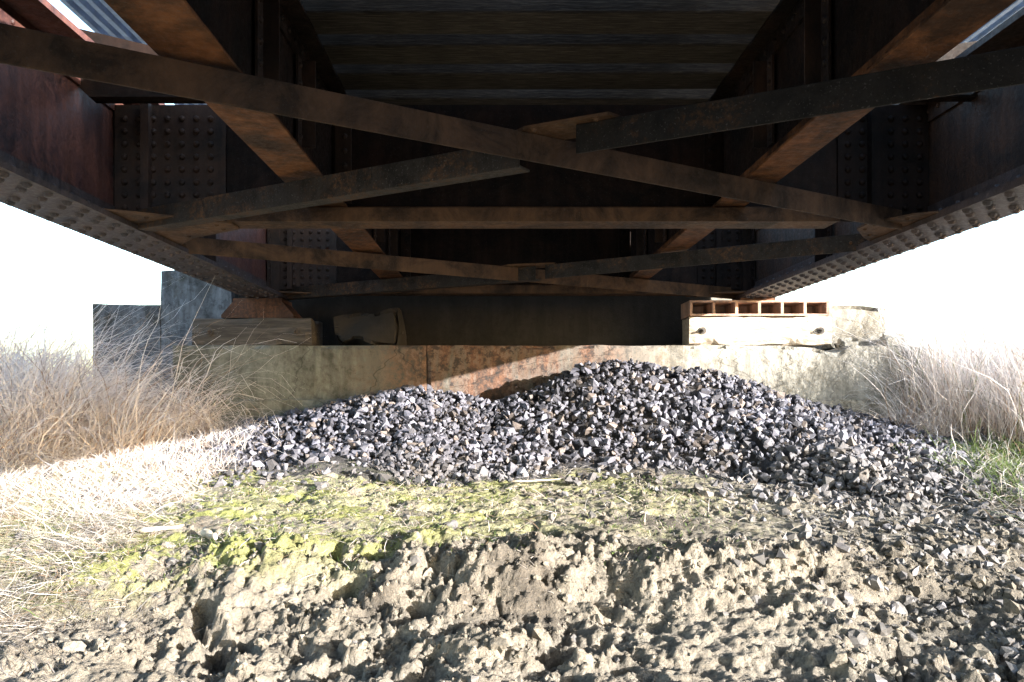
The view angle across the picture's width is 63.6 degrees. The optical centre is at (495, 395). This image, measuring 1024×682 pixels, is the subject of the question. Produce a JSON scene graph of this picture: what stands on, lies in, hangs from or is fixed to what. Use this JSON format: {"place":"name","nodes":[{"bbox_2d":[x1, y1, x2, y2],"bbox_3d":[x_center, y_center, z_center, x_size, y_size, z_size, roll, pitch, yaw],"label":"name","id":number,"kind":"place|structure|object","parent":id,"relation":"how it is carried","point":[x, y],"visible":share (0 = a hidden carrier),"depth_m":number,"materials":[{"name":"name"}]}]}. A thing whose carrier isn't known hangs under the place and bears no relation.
{"place":"outdoors","nodes":[
{"label":"outdoors","id":0,"kind":"place"},
{"bbox_2d":[0,297,1023,681],"bbox_3d":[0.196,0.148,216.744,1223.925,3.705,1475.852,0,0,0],"label":"ground","id":1,"kind":"structure","parent":0,"point":[226,617],"depth_m":3.95,"materials":[{"name":"soil"}]},
{"bbox_2d":[0,243,167,432],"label":"tall dry grass","id":2,"kind":"structure","parent":1,"relation":"on","point":[35,329],"depth_m":9.53,"materials":[{"name":"beige plant"}]},
{"bbox_2d":[0,469,194,642],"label":"flattened straw","id":3,"kind":"object","parent":1,"relation":"on","point":[97,540],"visible":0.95,"depth_m":4.28,"materials":[{"name":"beige plant"}]},
{"bbox_2d":[0,541,213,681],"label":"root fibres","id":4,"kind":"object","parent":1,"relation":"on","point":[36,666],"visible":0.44,"depth_m":3.73,"materials":[{"name":"beige plant"}]},
{"bbox_2d":[92,304,161,402],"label":"concrete block","id":5,"kind":"structure","parent":1,"relation":"on","point":[133,318],"depth_m":8.90,"materials":[{"name":"grey concrete"}]},
{"bbox_2d":[0,427,271,547],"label":"flattened straw","id":6,"kind":"object","parent":1,"relation":"on","point":[128,502],"visible":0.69,"depth_m":5.49,"materials":[{"name":"beige plant"}]},
{"bbox_2d":[19,380,273,490],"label":"short dry grass","id":7,"kind":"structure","parent":1,"relation":"on","point":[146,457],"depth_m":6.48,"materials":[{"name":"beige plant"}]},
{"bbox_2d":[0,241,317,488],"bbox_3d":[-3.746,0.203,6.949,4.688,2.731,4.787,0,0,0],"label":"tall dry grass","id":8,"kind":"structure","parent":1,"relation":"on","point":[93,406],"depth_m":6.35,"materials":[{"name":"beige plant"}]},
{"bbox_2d":[137,524,183,532],"bbox_3d":[-1.882,0.748,4.634,0.247,0.042,0.042,0,0,-19],"label":"stick","id":9,"kind":"object","parent":1,"relation":"on","point":[150,529],"visible":0.95,"depth_m":4.62,"materials":[{"name":"beige wood"}]},
{"bbox_2d":[161,271,238,398],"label":"concrete pillar","id":10,"kind":"structure","parent":1,"relation":"on","point":[187,289],"depth_m":8.90,"materials":[{"name":"grey concrete"}]},
{"bbox_2d":[201,527,217,540],"bbox_3d":[-1.565,0.764,4.516,0.059,0.064,0.200,0,0,-37],"label":"stone","id":11,"kind":"object","parent":1,"relation":"on","point":[207,532],"visible":0.97,"depth_m":4.50,"materials":[{"name":"grey stone"}]},
{"bbox_2d":[6,459,783,603],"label":"short moss grass","id":12,"kind":"structure","parent":1,"relation":"on","point":[268,500],"depth_m":5.03,"materials":[{"name":"green plant"}]},
{"bbox_2d":[0,470,1023,681],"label":"soil clods","id":13,"kind":"object","parent":1,"relation":"on","point":[836,658],"visible":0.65,"depth_m":3.93,"materials":[{"name":"brown soil"}]},
{"bbox_2d":[12,468,1023,681],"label":"loose stones","id":14,"kind":"object","parent":1,"relation":"on","point":[857,638],"visible":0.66,"depth_m":4.28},
{"bbox_2d":[13,453,1022,635],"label":"scattered straw","id":15,"kind":"object","parent":1,"relation":"on","point":[491,519],"visible":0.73,"depth_m":4.92,"materials":[{"name":"beige plant"}]},
{"bbox_2d":[510,478,563,481],"bbox_3d":[0.300,0.620,6.015,0.402,0.028,0.016,0,0,-5],"label":"stick","id":16,"kind":"object","parent":1,"relation":"on","point":[534,480],"visible":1,"depth_m":6.01,"materials":[{"name":"beige wood"}]},
{"bbox_2d":[139,295,952,426],"bbox_3d":[0.551,-0.525,8.705,8.110,2.860,1.302,0,0,0],"label":"concrete abutment","id":17,"kind":"object","parent":1,"relation":"on","point":[492,349],"visible":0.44,"depth_m":8.30,"materials":[{"name":"beige concrete"}]},
{"bbox_2d":[192,318,321,345],"bbox_3d":[-2.492,-0.648,8.652,1.227,0.287,0.603,0,0,0],"label":"bearing timber","id":18,"kind":"object","parent":17,"relation":"on","point":[291,329],"visible":0.77,"depth_m":8.42,"materials":[{"name":"brown wood"}]},
{"bbox_2d":[221,298,301,318],"bbox_3d":[-2.440,-0.890,8.645,0.740,0.200,0.410,0,0,0],"label":"bearing pedestal","id":19,"kind":"object","parent":18,"relation":"on","point":[261,307],"visible":0.81,"depth_m":8.44,"materials":[{"name":"orange metal"}]},
{"bbox_2d":[0,0,1023,300],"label":"railway bridge","id":20,"kind":"structure","parent":19,"relation":"on","point":[808,142],"depth_m":4.73,"materials":[{"name":"brown metal"}]},
{"bbox_2d":[345,89,715,104],"bbox_3d":[0.181,-1.942,5.244,3.000,0.220,0.240,0,0,0],"label":"cross tie","id":21,"kind":"object","parent":20,"relation":"on","point":[559,97],"visible":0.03,"depth_m":5.13,"materials":[{"name":"brown wood"}]},
{"bbox_2d":[332,63,734,89],"bbox_3d":[0.205,-1.940,4.836,3.000,0.220,0.240,0,0,0],"label":"cross tie","id":22,"kind":"object","parent":20,"relation":"on","point":[522,76],"visible":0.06,"depth_m":4.75,"materials":[{"name":"brown wood"}]},
{"bbox_2d":[317,34,755,63],"bbox_3d":[0.170,-1.938,4.449,3.000,0.220,0.240,0,0,0],"label":"cross tie","id":23,"kind":"object","parent":20,"relation":"on","point":[517,48],"visible":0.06,"depth_m":4.36,"materials":[{"name":"brown wood"}]},
{"bbox_2d":[300,0,779,33],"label":"cross tie","id":24,"kind":"object","parent":20,"relation":"on","point":[538,16],"visible":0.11,"depth_m":3.99,"materials":[{"name":"brown wood"}]},
{"bbox_2d":[336,308,404,345],"bbox_3d":[-1.329,-0.654,8.666,0.704,0.470,0.533,0,0,0],"label":"rock","id":25,"kind":"object","parent":17,"relation":"on","point":[354,327],"visible":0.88,"depth_m":8.44,"materials":[{"name":"grey stone"}]},
{"bbox_2d":[682,316,831,346],"bbox_3d":[2.695,-0.653,8.537,1.456,0.301,0.411,0,0,0],"label":"bearing timber","id":26,"kind":"object","parent":17,"relation":"on","point":[776,331],"visible":0.82,"depth_m":8.40,"materials":[{"name":"beige wood"}]},
{"bbox_2d":[681,300,828,318],"bbox_3d":[2.681,-0.885,8.600,1.422,0.159,0.400,0,0,0],"label":"bearing grillage","id":27,"kind":"object","parent":26,"relation":"on","point":[753,308],"visible":0.84,"depth_m":8.49,"materials":[{"name":"beige metal"}]},
{"bbox_2d":[735,298,775,299],"bbox_3d":[2.680,-0.983,8.595,0.360,0.031,0.290,0,0,0],"label":"bearing plate","id":28,"kind":"object","parent":27,"relation":"on","point":[756,299],"visible":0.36,"depth_m":8.45,"materials":[{"name":"orange metal"}]},
{"bbox_2d":[798,306,886,350],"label":"concrete block","id":29,"kind":"structure","parent":17,"relation":"on","point":[845,322],"depth_m":8.74,"materials":[{"name":"beige concrete"}]},
{"bbox_2d":[836,338,856,347],"bbox_3d":[3.598,-0.515,8.484,0.166,0.146,0.156,0,0,0],"label":"concrete rubble","id":30,"kind":"object","parent":17,"relation":"on","point":[845,342],"visible":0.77,"depth_m":8.43,"materials":[{"name":"beige concrete"}]},
{"bbox_2d":[877,333,905,346],"bbox_3d":[4.103,-0.540,8.586,0.274,0.211,0.240,0,0,0],"label":"concrete rubble","id":31,"kind":"object","parent":17,"relation":"on","point":[889,340],"visible":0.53,"depth_m":8.49,"materials":[{"name":"beige concrete"}]},
{"bbox_2d":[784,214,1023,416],"bbox_3d":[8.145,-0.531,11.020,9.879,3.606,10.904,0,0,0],"label":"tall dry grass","id":32,"kind":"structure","parent":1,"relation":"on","point":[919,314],"depth_m":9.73,"materials":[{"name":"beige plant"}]},
{"bbox_2d":[790,229,1023,453],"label":"tall dry grass","id":33,"kind":"structure","parent":1,"relation":"on","point":[1004,382],"depth_m":7.63,"materials":[{"name":"beige plant"}]},
{"bbox_2d":[835,365,996,441],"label":"tall dry grass","id":34,"kind":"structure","parent":1,"relation":"on","point":[913,419],"depth_m":7.55,"materials":[{"name":"beige plant"}]},
{"bbox_2d":[892,421,1023,508],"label":"green grass","id":35,"kind":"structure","parent":1,"relation":"on","point":[997,455],"depth_m":6.25,"materials":[{"name":"green plant"}]},
{"bbox_2d":[908,438,1023,529],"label":"flattened straw","id":36,"kind":"object","parent":1,"relation":"on","point":[1012,487],"visible":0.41,"depth_m":5.57,"materials":[{"name":"beige plant"}]},
{"bbox_2d":[0,0,1023,382],"label":"sky","id":37,"kind":"structure","parent":0,"point":[18,227],"materials":[{"name":"white"}]},
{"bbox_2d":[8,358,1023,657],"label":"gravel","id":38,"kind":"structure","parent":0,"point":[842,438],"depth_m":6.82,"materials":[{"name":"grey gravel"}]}
]}

